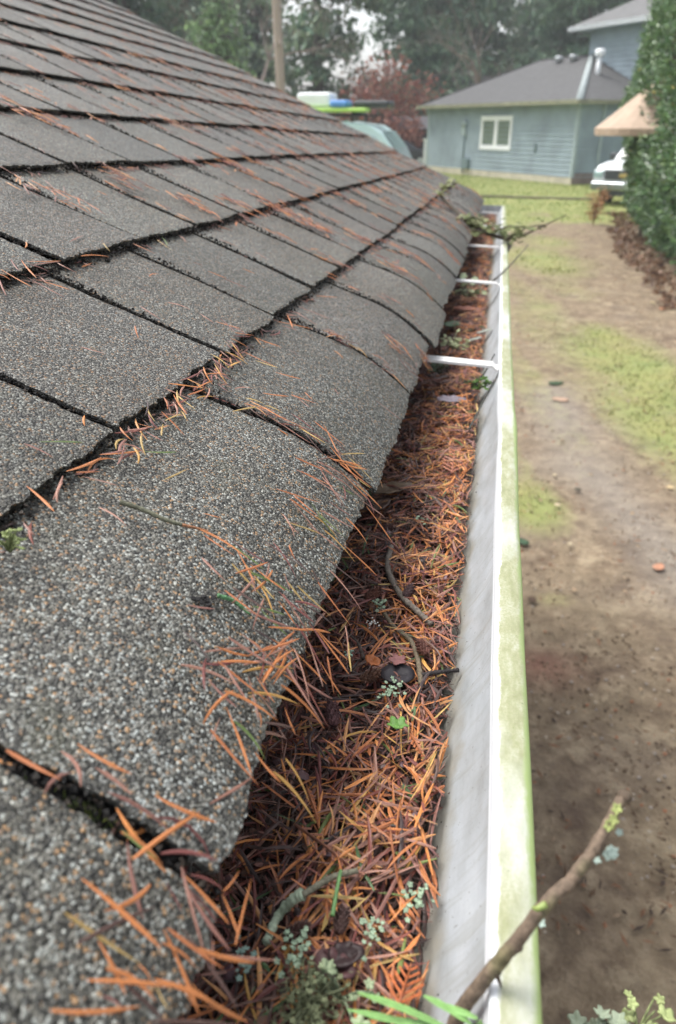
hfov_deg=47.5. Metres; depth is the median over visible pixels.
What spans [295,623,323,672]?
fir needle
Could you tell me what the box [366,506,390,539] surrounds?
fir needle
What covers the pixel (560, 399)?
leaf
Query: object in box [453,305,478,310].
leaf
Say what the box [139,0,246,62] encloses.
fir tree
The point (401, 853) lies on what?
fir needle
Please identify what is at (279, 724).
fir needle
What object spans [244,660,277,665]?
fir needle
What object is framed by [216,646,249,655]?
fir needle
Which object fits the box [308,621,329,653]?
fir needle
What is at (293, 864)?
fir needle
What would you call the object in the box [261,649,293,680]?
fir needle
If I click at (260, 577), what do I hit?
fir needle
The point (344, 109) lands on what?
board
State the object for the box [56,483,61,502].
fir needle
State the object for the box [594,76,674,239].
parasol
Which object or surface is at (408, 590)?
fir cone
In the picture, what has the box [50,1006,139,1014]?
fir needle
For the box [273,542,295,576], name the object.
fir needle
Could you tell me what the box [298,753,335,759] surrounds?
fir needle
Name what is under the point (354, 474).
fir needle
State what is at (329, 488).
fir needle
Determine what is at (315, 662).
fir needle
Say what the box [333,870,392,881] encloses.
fir needle
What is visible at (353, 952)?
leaf
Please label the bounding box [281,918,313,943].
fir cone
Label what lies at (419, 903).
lichen flake
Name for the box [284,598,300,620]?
fir needle
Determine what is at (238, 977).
lichen flake
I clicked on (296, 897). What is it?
twig
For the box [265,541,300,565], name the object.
fir needle
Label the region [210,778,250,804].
fir needle
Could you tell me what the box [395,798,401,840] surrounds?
fir needle
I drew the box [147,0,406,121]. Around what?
bare tree
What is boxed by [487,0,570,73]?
fir tree
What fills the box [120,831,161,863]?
fir needle
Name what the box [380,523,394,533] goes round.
fir cone
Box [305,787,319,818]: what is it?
cedar frond
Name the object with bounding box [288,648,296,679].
fir needle
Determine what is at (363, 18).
sky
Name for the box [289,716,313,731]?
fir needle
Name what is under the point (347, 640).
fir needle
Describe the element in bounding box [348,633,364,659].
twig
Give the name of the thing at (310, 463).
fir needle
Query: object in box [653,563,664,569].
leaf
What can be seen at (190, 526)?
twig
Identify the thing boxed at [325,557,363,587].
fir needle
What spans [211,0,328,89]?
fir tree
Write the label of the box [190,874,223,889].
fir needle
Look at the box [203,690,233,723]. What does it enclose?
fir needle
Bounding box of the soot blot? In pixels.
[190,594,215,611]
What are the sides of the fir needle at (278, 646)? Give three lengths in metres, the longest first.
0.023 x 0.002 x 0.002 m
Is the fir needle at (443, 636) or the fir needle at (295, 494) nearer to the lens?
the fir needle at (295, 494)
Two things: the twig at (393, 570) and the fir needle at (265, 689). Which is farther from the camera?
the twig at (393, 570)
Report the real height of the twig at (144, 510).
0.014 m
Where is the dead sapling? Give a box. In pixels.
[582,184,612,224]
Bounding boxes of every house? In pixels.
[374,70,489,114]
[416,0,654,184]
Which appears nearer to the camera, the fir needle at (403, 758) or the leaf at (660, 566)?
the fir needle at (403, 758)
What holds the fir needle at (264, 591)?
on the outbuilding
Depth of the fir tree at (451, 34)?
74.90 m
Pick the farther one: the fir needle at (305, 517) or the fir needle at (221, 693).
the fir needle at (305, 517)
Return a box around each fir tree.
[106,0,204,48]
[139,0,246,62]
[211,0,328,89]
[242,0,400,122]
[328,0,502,121]
[398,0,498,74]
[431,0,539,77]
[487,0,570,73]
[503,0,632,68]
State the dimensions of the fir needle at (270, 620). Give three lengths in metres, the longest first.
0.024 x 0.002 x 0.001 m
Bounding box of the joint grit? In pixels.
[0,6,487,1010]
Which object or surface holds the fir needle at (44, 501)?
on the outbuilding
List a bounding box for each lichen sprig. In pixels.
[567,1005,629,1023]
[622,989,675,1023]
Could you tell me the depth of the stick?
0.24 m
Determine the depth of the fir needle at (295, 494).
0.42 m
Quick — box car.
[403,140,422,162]
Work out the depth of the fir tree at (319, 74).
47.26 m
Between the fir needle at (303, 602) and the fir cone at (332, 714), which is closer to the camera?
the fir needle at (303, 602)
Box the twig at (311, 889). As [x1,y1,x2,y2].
[302,867,358,897]
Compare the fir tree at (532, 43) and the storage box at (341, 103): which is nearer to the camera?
the storage box at (341, 103)
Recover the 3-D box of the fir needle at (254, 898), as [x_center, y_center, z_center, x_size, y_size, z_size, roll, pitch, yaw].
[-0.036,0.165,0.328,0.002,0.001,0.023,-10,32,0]
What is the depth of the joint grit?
0.82 m
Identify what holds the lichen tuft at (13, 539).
on the outbuilding
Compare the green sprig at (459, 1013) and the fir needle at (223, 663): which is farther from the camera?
the fir needle at (223, 663)
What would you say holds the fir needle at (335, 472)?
on the outbuilding
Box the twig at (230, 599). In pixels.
[217,593,250,614]
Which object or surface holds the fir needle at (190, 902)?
on the outbuilding
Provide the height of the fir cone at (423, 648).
0.008 m
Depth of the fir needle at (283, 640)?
0.33 m
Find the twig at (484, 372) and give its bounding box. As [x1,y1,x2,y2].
[471,354,494,387]
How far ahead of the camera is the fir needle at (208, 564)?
0.34 m
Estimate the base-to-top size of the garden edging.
0.099 m
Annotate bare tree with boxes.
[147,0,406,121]
[363,30,470,116]
[397,0,528,95]
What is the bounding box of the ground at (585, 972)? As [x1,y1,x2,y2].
[435,166,675,1023]
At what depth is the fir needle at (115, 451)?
0.38 m
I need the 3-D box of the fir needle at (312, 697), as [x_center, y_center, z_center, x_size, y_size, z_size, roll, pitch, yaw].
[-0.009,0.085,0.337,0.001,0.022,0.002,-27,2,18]
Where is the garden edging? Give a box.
[480,195,592,199]
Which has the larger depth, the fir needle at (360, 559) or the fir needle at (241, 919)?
the fir needle at (360, 559)
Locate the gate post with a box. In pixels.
[423,138,426,163]
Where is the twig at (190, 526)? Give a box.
[182,523,207,531]
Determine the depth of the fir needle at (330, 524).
0.43 m
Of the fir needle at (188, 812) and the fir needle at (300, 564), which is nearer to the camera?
the fir needle at (188, 812)
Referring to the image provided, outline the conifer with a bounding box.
[173,0,258,77]
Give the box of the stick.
[446,789,631,1023]
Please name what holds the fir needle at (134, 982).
on the outbuilding
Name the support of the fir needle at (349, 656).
on the outbuilding
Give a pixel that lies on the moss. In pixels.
(76, 804)
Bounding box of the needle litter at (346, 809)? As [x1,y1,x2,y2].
[176,213,496,1023]
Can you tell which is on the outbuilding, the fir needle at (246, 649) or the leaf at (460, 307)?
the fir needle at (246, 649)
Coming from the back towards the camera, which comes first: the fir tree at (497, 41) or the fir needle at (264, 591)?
the fir tree at (497, 41)
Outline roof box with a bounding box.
[297,92,336,107]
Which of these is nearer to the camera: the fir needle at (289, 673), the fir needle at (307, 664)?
the fir needle at (289, 673)
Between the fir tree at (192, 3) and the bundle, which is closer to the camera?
the bundle
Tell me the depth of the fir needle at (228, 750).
0.27 m
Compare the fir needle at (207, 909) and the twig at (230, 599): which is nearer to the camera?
the fir needle at (207, 909)
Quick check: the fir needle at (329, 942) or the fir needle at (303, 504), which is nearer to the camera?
the fir needle at (329, 942)
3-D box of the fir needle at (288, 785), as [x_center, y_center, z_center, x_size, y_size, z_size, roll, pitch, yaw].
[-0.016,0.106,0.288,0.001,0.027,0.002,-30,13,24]
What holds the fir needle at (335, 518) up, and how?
on the outbuilding
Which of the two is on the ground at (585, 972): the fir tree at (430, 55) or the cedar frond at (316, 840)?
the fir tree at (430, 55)
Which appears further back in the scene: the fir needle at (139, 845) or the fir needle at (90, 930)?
the fir needle at (139, 845)
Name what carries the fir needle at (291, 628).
on the outbuilding
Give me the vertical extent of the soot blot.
0.006 m
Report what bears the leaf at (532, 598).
on the ground at (585, 972)
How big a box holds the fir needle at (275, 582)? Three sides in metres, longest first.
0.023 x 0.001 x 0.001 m
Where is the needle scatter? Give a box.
[0,0,482,895]
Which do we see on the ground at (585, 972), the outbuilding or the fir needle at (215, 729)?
the outbuilding
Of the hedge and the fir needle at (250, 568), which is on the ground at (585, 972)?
the hedge
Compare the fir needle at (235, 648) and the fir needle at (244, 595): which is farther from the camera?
the fir needle at (244, 595)
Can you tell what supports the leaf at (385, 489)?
on the needle litter at (346, 809)
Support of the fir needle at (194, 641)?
on the outbuilding
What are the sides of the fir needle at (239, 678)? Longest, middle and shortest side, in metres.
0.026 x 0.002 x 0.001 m
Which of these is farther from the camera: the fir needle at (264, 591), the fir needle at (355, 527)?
the fir needle at (355, 527)
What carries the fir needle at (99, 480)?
on the outbuilding
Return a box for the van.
[326,112,411,157]
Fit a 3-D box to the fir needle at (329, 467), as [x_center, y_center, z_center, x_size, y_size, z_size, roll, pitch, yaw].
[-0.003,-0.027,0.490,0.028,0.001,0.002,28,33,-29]
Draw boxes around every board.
[314,108,370,111]
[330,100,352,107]
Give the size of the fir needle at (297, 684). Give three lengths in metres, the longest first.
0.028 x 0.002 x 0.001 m
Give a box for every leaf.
[314,946,355,978]
[327,941,364,968]
[365,497,390,511]
[365,654,380,665]
[371,481,411,493]
[381,663,414,683]
[387,716,408,728]
[388,653,405,664]
[437,395,466,401]
[444,321,459,326]
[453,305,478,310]
[520,538,528,543]
[527,596,536,601]
[548,381,563,384]
[552,397,568,400]
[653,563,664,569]
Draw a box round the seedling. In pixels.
[465,376,491,389]
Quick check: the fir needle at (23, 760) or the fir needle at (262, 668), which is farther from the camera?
the fir needle at (262, 668)
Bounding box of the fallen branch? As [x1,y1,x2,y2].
[434,178,566,244]
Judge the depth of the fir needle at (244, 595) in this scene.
0.33 m
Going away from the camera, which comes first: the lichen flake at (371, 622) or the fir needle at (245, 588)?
the fir needle at (245, 588)
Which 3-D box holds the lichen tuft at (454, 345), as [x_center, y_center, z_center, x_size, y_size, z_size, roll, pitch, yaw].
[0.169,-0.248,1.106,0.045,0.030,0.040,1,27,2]
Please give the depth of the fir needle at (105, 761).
0.23 m
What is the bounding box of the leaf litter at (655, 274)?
[605,210,675,309]
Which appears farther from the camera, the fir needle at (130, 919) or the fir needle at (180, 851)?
the fir needle at (180, 851)
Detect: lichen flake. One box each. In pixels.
[235,935,256,981]
[274,924,313,978]
[359,916,384,961]
[366,617,379,628]
[372,598,386,611]
[376,676,406,708]
[400,881,434,922]
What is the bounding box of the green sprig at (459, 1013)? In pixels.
[348,992,483,1023]
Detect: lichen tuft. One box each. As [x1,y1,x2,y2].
[0,527,26,552]
[252,948,354,1023]
[305,958,379,1023]
[427,362,448,373]
[440,329,469,349]
[453,273,487,296]
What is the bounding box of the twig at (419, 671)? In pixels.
[378,605,423,685]
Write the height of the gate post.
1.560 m
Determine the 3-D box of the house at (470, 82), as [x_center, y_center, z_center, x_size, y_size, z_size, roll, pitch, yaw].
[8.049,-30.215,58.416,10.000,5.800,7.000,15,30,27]
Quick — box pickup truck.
[590,144,665,202]
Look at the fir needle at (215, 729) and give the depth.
0.28 m
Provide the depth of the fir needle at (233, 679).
0.30 m
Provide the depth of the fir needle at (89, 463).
0.36 m
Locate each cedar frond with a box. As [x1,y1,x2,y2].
[294,824,364,877]
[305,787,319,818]
[386,962,424,1002]
[409,733,424,756]
[441,448,462,473]
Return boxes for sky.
[139,0,606,99]
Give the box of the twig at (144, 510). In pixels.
[119,499,182,526]
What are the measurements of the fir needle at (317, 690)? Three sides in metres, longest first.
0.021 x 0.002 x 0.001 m
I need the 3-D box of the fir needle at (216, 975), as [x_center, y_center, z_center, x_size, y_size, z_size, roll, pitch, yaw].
[-0.036,0.126,0.214,0.026,0.001,0.001,53,26,8]
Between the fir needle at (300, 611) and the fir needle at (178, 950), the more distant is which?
the fir needle at (300, 611)
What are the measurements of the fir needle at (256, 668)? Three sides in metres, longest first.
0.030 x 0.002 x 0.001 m
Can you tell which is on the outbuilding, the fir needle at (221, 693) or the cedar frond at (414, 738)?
the fir needle at (221, 693)
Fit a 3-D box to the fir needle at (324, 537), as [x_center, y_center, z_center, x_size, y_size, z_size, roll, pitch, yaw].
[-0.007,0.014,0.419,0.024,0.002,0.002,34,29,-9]
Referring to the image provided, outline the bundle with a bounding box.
[354,100,394,107]
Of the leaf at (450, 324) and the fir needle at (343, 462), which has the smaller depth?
the fir needle at (343, 462)
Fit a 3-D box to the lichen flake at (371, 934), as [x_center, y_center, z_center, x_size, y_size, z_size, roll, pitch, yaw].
[0.012,0.161,0.291,0.010,0.004,0.019,5,27,10]
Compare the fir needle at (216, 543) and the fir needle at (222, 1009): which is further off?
the fir needle at (216, 543)
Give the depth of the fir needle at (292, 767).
0.30 m
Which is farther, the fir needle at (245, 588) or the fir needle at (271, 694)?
the fir needle at (245, 588)
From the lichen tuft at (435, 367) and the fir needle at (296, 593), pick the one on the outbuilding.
the fir needle at (296, 593)
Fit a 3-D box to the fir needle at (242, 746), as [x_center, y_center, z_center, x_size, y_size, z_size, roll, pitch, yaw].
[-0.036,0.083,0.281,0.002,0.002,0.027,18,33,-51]
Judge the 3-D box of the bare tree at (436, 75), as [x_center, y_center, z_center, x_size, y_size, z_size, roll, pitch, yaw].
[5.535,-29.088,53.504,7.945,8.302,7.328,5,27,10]
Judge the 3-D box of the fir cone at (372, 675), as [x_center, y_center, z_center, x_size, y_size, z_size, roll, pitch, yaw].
[0.019,0.096,0.449,0.014,0.009,0.010,5,27,10]
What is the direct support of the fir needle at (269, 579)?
on the outbuilding
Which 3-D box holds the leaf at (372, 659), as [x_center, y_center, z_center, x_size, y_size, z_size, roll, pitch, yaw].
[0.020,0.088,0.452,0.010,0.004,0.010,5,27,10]
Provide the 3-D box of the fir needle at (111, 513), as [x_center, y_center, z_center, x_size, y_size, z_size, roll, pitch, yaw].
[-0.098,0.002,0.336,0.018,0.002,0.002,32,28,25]
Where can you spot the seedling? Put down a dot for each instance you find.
(486, 382)
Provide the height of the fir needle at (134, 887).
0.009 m
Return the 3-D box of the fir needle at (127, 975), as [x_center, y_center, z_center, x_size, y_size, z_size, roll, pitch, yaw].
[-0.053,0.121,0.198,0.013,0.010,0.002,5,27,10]
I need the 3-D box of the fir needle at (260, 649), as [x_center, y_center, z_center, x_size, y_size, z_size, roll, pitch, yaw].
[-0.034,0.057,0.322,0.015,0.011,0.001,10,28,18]
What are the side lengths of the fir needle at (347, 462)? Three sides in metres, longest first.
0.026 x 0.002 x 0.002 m
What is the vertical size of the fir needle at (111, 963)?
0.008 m
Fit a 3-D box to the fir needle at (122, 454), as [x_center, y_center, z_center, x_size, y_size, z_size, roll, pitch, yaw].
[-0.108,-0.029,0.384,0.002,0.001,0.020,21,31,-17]
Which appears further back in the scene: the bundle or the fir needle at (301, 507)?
the bundle
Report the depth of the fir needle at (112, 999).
0.19 m
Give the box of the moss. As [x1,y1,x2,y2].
[25,776,131,842]
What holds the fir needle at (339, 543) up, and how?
on the outbuilding
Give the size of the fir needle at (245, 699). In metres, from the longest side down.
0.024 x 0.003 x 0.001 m
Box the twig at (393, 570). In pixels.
[392,560,398,585]
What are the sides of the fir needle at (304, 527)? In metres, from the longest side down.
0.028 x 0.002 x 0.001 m
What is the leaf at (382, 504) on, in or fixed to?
on the needle litter at (346, 809)
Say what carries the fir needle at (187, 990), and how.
on the outbuilding
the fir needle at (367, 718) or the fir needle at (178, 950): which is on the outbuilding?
the fir needle at (178, 950)
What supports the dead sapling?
on the ground at (585, 972)
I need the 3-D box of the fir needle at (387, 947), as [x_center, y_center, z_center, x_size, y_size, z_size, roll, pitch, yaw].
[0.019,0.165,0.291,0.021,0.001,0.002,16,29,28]
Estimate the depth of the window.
35.14 m
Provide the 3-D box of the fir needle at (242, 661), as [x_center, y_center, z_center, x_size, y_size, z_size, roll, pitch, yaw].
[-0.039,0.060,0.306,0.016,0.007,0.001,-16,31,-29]
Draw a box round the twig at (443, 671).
[422,668,458,676]
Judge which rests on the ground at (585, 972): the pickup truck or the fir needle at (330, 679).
the pickup truck
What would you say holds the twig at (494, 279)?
on the outbuilding
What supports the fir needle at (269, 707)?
on the outbuilding
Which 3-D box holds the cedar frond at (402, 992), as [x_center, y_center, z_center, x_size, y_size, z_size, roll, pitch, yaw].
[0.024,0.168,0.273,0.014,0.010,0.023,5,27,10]
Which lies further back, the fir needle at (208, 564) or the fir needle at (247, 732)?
the fir needle at (208, 564)
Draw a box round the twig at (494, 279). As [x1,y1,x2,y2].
[485,245,528,286]
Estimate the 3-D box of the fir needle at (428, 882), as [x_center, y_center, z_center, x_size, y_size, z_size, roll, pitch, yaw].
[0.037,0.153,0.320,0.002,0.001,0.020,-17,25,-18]
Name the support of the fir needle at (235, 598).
on the outbuilding
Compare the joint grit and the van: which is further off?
the van
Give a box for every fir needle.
[6,749,60,779]
[27,486,53,510]
[41,441,82,442]
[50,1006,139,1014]
[53,476,62,499]
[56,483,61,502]
[64,911,139,963]
[67,457,101,470]
[76,471,99,472]
[76,906,154,943]
[78,744,130,773]
[82,476,114,484]
[82,878,160,948]
[87,979,173,986]
[98,941,125,993]
[99,451,138,454]
[99,507,124,523]
[102,996,122,1008]
[103,449,126,453]
[104,884,150,911]
[106,968,155,1001]
[117,444,124,464]
[118,439,126,454]
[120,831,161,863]
[122,830,156,858]
[124,984,163,1019]
[127,842,143,918]
[132,812,199,859]
[133,447,139,462]
[147,1019,230,1023]
[155,795,216,822]
[155,978,209,1001]
[160,849,217,860]
[162,942,195,966]
[163,929,198,1013]
[165,469,185,479]
[165,881,181,911]
[168,927,222,967]
[181,664,234,683]
[181,867,203,948]
[182,885,206,906]
[182,928,236,1006]
[184,631,212,666]
[185,876,227,922]
[189,890,230,950]
[190,605,213,608]
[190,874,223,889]
[190,985,246,1021]
[190,1003,216,1009]
[192,893,216,921]
[198,947,254,962]
[200,529,248,559]
[201,662,235,665]
[202,558,225,580]
[202,658,206,689]
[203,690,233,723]
[204,535,234,555]
[204,647,251,651]
[206,954,276,960]
[207,678,235,706]
[210,729,256,782]
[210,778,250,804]
[212,719,219,739]
[212,940,213,967]
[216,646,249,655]
[218,661,268,701]
[219,977,250,1021]
[221,660,257,662]
[222,894,237,933]
[223,871,238,891]
[224,665,251,707]
[224,691,275,719]
[225,590,259,616]
[226,707,251,773]
[228,637,280,670]
[231,563,267,601]
[232,541,266,563]
[232,545,262,568]
[232,576,255,603]
[233,587,281,619]
[233,720,264,758]
[235,879,251,944]
[236,562,267,573]
[237,551,254,582]
[241,633,273,661]
[242,666,293,671]
[243,608,289,626]
[243,968,256,1019]
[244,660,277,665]
[247,566,273,597]
[247,645,271,656]
[248,572,273,585]
[248,676,258,719]
[248,691,296,703]
[248,940,280,960]
[251,565,283,589]
[251,571,292,592]
[252,570,272,591]
[252,599,263,629]
[252,876,255,923]
[253,606,284,614]
[253,628,290,655]
[255,752,280,782]
[256,579,274,619]
[256,676,273,700]
[258,653,264,680]
[260,696,276,717]
[261,610,287,635]
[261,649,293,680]
[262,638,298,651]
[262,650,282,682]
[264,722,292,728]
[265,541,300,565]
[265,631,294,658]
[267,646,307,695]
[268,638,292,655]
[269,627,307,630]
[270,649,286,679]
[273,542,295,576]
[273,658,296,683]
[273,771,315,822]
[277,489,319,502]
[279,592,312,621]
[280,852,310,878]
[281,684,323,727]
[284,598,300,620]
[285,521,322,534]
[285,758,308,800]
[287,667,322,723]
[288,551,315,578]
[288,582,310,610]
[288,645,325,682]
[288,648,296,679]
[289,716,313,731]
[290,499,317,518]
[292,502,315,529]
[294,496,317,515]
[294,648,309,701]
[295,457,332,473]
[295,601,326,612]
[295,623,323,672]
[296,859,343,865]
[297,585,328,614]
[297,676,331,698]
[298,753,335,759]
[302,628,329,632]
[303,605,335,627]
[305,633,322,685]
[305,684,328,727]
[307,524,339,549]
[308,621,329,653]
[309,894,365,899]
[311,568,325,597]
[313,478,344,498]
[315,629,348,673]
[315,940,376,944]
[316,461,343,475]
[317,700,348,703]
[318,582,349,624]
[319,460,351,484]
[319,514,345,537]
[319,632,347,659]
[320,469,342,506]
[320,662,340,694]
[321,510,353,528]
[325,530,354,561]
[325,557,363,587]
[327,656,333,691]
[330,447,357,479]
[330,570,361,610]
[333,459,360,465]
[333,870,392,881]
[340,464,371,487]
[340,699,368,711]
[340,917,351,941]
[343,544,376,575]
[345,626,347,656]
[346,518,366,542]
[348,642,351,670]
[352,731,380,756]
[355,481,378,505]
[362,706,373,727]
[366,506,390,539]
[368,634,386,654]
[370,953,419,966]
[373,939,413,960]
[386,841,417,870]
[391,627,419,630]
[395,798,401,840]
[399,744,407,765]
[416,863,440,895]
[418,859,438,907]
[423,627,456,644]
[428,627,459,637]
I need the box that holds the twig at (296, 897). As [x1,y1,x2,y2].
[262,888,305,945]
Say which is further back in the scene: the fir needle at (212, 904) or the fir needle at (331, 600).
the fir needle at (331, 600)
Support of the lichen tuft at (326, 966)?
on the needle litter at (346, 809)
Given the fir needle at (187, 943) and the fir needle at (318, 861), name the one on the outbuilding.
the fir needle at (187, 943)
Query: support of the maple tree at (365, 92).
on the ground at (585, 972)
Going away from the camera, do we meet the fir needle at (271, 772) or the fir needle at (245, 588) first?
the fir needle at (271, 772)
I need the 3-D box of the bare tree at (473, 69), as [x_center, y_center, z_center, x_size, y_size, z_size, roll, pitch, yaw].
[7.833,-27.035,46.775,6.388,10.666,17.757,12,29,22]
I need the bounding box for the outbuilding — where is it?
[0,0,542,1023]
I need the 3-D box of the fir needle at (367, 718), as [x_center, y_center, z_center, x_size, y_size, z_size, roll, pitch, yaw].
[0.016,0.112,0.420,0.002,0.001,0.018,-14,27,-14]
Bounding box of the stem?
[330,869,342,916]
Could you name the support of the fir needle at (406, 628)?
on the needle litter at (346, 809)
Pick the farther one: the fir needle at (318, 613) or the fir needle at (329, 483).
the fir needle at (329, 483)
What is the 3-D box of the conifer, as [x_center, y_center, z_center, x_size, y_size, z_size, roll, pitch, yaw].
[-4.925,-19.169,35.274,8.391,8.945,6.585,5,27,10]
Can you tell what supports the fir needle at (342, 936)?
on the needle litter at (346, 809)
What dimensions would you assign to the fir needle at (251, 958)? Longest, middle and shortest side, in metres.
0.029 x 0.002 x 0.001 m
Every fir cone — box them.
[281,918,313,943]
[323,699,340,727]
[332,903,350,934]
[359,668,381,683]
[363,585,383,600]
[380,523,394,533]
[402,583,415,596]
[415,638,429,656]
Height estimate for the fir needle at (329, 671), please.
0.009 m
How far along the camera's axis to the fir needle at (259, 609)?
0.34 m
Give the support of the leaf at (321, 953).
on the needle litter at (346, 809)
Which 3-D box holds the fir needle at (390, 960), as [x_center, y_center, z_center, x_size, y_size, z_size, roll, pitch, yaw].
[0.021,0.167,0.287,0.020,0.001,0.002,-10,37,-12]
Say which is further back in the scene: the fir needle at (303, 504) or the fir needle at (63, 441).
the fir needle at (303, 504)
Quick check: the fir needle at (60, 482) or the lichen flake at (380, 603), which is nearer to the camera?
the fir needle at (60, 482)
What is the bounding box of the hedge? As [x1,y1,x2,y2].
[616,0,675,273]
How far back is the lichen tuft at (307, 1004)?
0.27 m
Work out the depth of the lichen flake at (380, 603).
0.52 m
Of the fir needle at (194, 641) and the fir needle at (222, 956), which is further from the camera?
the fir needle at (194, 641)
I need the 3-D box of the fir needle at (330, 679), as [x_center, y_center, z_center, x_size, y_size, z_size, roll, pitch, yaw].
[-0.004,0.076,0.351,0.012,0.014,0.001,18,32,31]
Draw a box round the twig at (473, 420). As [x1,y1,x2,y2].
[468,380,494,430]
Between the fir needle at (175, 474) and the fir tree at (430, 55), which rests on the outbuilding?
the fir needle at (175, 474)
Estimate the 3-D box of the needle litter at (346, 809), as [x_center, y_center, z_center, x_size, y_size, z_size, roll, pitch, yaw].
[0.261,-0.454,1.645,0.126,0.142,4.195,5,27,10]
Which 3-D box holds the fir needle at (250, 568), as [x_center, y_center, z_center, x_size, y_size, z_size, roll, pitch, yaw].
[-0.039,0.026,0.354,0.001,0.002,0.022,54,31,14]
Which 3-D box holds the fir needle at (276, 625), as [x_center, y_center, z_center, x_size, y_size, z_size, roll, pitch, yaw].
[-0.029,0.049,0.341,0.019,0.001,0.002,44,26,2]
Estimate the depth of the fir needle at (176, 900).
0.22 m
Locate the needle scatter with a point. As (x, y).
(106, 774)
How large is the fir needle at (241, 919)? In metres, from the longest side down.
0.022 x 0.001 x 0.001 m
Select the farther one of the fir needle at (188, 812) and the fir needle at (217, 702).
the fir needle at (217, 702)
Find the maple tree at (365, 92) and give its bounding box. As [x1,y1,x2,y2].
[329,46,446,147]
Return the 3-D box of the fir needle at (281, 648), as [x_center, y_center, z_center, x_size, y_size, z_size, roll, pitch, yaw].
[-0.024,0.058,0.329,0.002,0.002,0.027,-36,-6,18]
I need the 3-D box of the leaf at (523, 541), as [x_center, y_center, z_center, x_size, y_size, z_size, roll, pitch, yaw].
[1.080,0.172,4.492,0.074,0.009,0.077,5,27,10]
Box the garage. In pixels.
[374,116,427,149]
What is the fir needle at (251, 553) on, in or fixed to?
on the outbuilding
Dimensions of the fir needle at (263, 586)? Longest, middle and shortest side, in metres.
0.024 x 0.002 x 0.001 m
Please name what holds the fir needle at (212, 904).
on the outbuilding
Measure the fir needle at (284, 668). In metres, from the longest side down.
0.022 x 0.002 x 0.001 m
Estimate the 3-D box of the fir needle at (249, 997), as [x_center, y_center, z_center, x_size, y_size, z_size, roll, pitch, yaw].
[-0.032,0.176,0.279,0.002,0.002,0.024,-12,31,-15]
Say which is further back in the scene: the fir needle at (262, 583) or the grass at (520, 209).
the grass at (520, 209)
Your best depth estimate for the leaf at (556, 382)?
7.25 m
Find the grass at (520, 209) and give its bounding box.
[439,172,675,527]
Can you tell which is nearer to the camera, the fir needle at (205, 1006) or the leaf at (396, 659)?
the fir needle at (205, 1006)
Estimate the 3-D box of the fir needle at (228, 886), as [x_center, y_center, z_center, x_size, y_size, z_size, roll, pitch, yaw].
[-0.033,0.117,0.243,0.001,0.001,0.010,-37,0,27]
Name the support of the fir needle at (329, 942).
on the needle litter at (346, 809)
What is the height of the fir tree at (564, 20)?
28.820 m
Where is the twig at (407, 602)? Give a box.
[385,544,434,626]
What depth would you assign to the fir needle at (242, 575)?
0.35 m
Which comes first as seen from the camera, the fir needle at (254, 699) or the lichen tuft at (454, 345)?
the fir needle at (254, 699)
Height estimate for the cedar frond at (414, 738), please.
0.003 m
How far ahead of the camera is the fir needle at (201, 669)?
0.29 m
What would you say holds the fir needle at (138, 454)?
on the outbuilding
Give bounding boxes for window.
[479,116,513,149]
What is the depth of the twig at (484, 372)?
0.96 m
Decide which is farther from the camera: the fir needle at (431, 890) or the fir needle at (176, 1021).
the fir needle at (431, 890)
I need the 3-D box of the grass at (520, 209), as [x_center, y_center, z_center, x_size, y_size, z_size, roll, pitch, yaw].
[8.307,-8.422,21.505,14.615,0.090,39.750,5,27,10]
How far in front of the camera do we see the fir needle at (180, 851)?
0.23 m
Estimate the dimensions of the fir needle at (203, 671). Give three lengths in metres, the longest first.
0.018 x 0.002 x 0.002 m
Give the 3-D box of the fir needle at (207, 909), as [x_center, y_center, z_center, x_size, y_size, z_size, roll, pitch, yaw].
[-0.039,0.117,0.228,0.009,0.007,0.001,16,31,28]
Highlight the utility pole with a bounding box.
[272,0,284,92]
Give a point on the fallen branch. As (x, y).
(476, 224)
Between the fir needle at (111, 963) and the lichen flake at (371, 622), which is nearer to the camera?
the fir needle at (111, 963)
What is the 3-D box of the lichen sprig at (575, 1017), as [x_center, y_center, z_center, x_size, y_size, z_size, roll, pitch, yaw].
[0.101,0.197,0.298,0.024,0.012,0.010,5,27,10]

